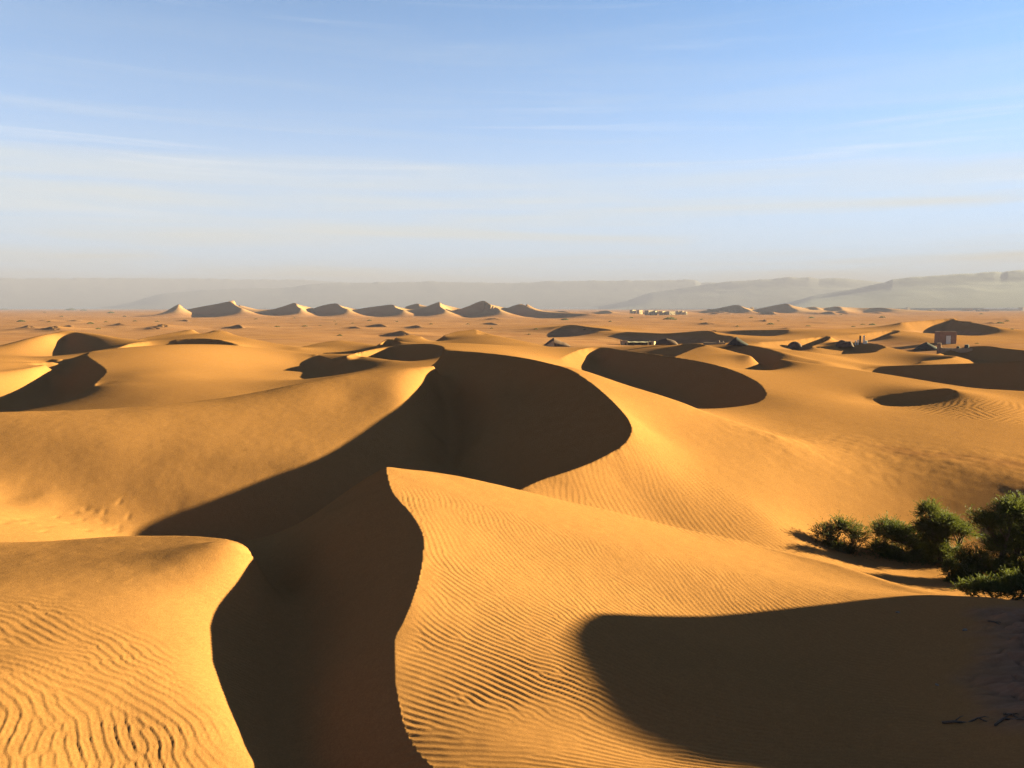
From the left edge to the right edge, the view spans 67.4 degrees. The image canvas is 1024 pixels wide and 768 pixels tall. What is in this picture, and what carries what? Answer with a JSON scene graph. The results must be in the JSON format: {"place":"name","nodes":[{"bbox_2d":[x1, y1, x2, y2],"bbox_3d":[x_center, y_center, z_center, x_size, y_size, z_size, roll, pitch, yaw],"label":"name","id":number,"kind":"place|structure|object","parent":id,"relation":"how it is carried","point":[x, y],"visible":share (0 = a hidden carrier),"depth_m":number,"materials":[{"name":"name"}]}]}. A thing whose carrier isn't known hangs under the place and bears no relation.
{"place":"outdoors","nodes":[
{"label":"outdoors","id":0,"kind":"place"},
{"bbox_2d":[0,278,404,307],"bbox_3d":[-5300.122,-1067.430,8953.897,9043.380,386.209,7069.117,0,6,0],"label":"mountains","id":1,"kind":"structure","parent":0,"point":[61,292],"depth_m":8672.89,"materials":[{"name":"grey stone"}]},
{"bbox_2d":[100,279,922,308],"bbox_3d":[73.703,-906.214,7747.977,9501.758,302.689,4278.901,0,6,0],"label":"mountains","id":2,"kind":"structure","parent":0,"point":[593,293],"depth_m":7122.36,"materials":[{"name":"grey stone"}]},
{"bbox_2d":[0,301,1023,767],"bbox_3d":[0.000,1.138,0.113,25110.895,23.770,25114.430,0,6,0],"label":"ground","id":3,"kind":"structure","parent":0,"point":[474,535],"depth_m":21.00,"materials":[{"name":"orange sand"}]},
{"bbox_2d":[543,338,572,346],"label":"nomad tent","id":4,"kind":"object","parent":3,"relation":"on","point":[553,342],"visible":0.88,"depth_m":182.30,"materials":[{"name":"brown fabric"}]},
{"bbox_2d":[628,341,647,344],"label":"awning","id":5,"kind":"object","parent":3,"relation":"on","point":[637,343],"visible":0.85,"depth_m":215.31,"materials":[{"name":"fabric"}]},
{"bbox_2d":[645,310,653,314],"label":"mud house","id":6,"kind":"structure","parent":3,"relation":"on","point":[648,312],"depth_m":1117.04,"materials":[{"name":"brown wood"}]},
{"bbox_2d":[648,341,655,344],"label":"mud hut","id":7,"kind":"object","parent":3,"relation":"on","point":[651,342],"visible":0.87,"depth_m":217.34,"materials":[{"name":"paint"}]},
{"bbox_2d":[652,338,677,345],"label":"nomad tent","id":8,"kind":"object","parent":3,"relation":"on","point":[666,341],"visible":0.92,"depth_m":153.78,"materials":[{"name":"brown fabric"}]},
{"bbox_2d":[666,311,674,314],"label":"mud house","id":9,"kind":"structure","parent":3,"relation":"on","point":[670,312],"depth_m":1116.80,"materials":[{"name":"brown wood"}]},
{"bbox_2d":[703,342,724,344],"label":"mud wall","id":10,"kind":"structure","parent":3,"relation":"on","point":[708,343],"depth_m":143.24,"materials":[{"name":"paint"}]},
{"bbox_2d":[724,337,748,345],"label":"nomad tent","id":11,"kind":"object","parent":3,"relation":"on","point":[736,341],"visible":0.9,"depth_m":136.11,"materials":[{"name":"fabric"}]},
{"bbox_2d":[787,341,801,347],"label":"nomad tent","id":12,"kind":"object","parent":3,"relation":"on","point":[795,344],"visible":0.98,"depth_m":165.03,"materials":[{"name":"brown fabric"}]},
{"bbox_2d":[807,511,877,558],"bbox_3d":[12.028,5.755,28.175,2.587,2.149,1.761,0,6,0],"label":"tamarisk shrub","id":13,"kind":"object","parent":3,"relation":"on","point":[831,529],"visible":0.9,"depth_m":28.04,"materials":[{"name":"green plant"}]},
{"bbox_2d":[836,340,855,347],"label":"nomad tent","id":14,"kind":"object","parent":3,"relation":"on","point":[841,343],"visible":1,"depth_m":149.43,"materials":[{"name":"brown fabric"}]},
{"bbox_2d":[864,511,942,566],"bbox_3d":[14.586,6.144,28.637,3.429,2.655,2.282,0,6,0],"label":"tamarisk shrub","id":15,"kind":"object","parent":3,"relation":"on","point":[909,540],"visible":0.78,"depth_m":28.31,"materials":[{"name":"green plant"}]},
{"bbox_2d":[913,342,936,349],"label":"nomad tent","id":16,"kind":"object","parent":3,"relation":"on","point":[926,345],"visible":0.86,"depth_m":174.21,"materials":[{"name":"fabric"}]},
{"bbox_2d":[934,331,956,343],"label":"mud house","id":17,"kind":"structure","parent":3,"relation":"on","point":[945,337],"depth_m":183.44,"materials":[{"name":"brown paint"}]},
{"bbox_2d":[946,336,950,343],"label":"door","id":18,"kind":"structure","parent":17,"relation":"in","point":[948,338],"depth_m":183.35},
{"bbox_2d":[906,497,986,566],"bbox_3d":[15.840,5.674,27.884,2.237,3.458,2.260,-3,7,-31],"label":"tamarisk shrub","id":19,"kind":"object","parent":3,"relation":"on","point":[942,525],"visible":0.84,"depth_m":27.76,"materials":[{"name":"green plant"}]},
{"bbox_2d":[937,343,971,353],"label":"mud wall","id":20,"kind":"structure","parent":3,"relation":"on","point":[959,350],"depth_m":130.50,"materials":[{"name":"paint"}]},
{"bbox_2d":[936,555,982,583],"bbox_3d":[14.739,6.296,25.352,1.458,1.185,0.982,-1,6,-12],"label":"tamarisk shrub","id":21,"kind":"object","parent":3,"relation":"on","point":[952,575],"visible":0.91,"depth_m":25.30,"materials":[{"name":"green plant"}]},
{"bbox_2d":[942,716,988,723],"bbox_3d":[7.362,5.443,12.494,0.708,0.182,0.193,1,6,13],"label":"dead root","id":22,"kind":"object","parent":3,"relation":"on","point":[954,721],"visible":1,"depth_m":12.45,"materials":[{"name":"brown wood"}]},
{"bbox_2d":[961,308,972,310],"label":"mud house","id":23,"kind":"structure","parent":3,"relation":"on","point":[966,309],"depth_m":2480.22,"materials":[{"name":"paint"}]},
{"bbox_2d":[945,490,1023,581],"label":"tamarisk shrub","id":24,"kind":"object","parent":3,"relation":"on","point":[1002,542],"visible":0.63,"depth_m":25.56,"materials":[{"name":"green plant"}]},
{"bbox_2d":[945,567,1023,600],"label":"tamarisk shrub","id":25,"kind":"object","parent":3,"relation":"on","point":[1007,583],"visible":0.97,"depth_m":21.04,"materials":[{"name":"green plant"}]},
{"bbox_2d":[994,713,1023,725],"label":"dead root","id":26,"kind":"object","parent":3,"relation":"on","point":[1001,720],"visible":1,"depth_m":12.17,"materials":[{"name":"brown wood"}]},
{"bbox_2d":[1003,713,1017,717],"bbox_3d":[8.021,5.306,12.326,0.067,0.131,0.257,-3,6,-24],"label":"dead root","id":27,"kind":"object","parent":3,"relation":"on","point":[1015,716],"visible":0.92,"depth_m":12.30,"materials":[{"name":"brown wood"}]},
{"bbox_2d":[0,0,1023,308],"label":"sky","id":28,"kind":"structure","parent":0,"point":[358,141],"materials":[{"name":"blue"}]},
{"bbox_2d":[598,277,982,309],"bbox_3d":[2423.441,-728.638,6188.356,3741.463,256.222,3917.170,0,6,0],"label":"mountains","id":29,"kind":"structure","parent":0,"point":[761,293],"depth_m":5565.30,"materials":[{"name":"grey stone"}]},
{"bbox_2d":[754,270,1023,308],"bbox_3d":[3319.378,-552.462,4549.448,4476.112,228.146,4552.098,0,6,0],"label":"mountains","id":30,"kind":"structure","parent":0,"point":[992,290],"depth_m":3834.66,"materials":[{"name":"grey stone"}]}
]}

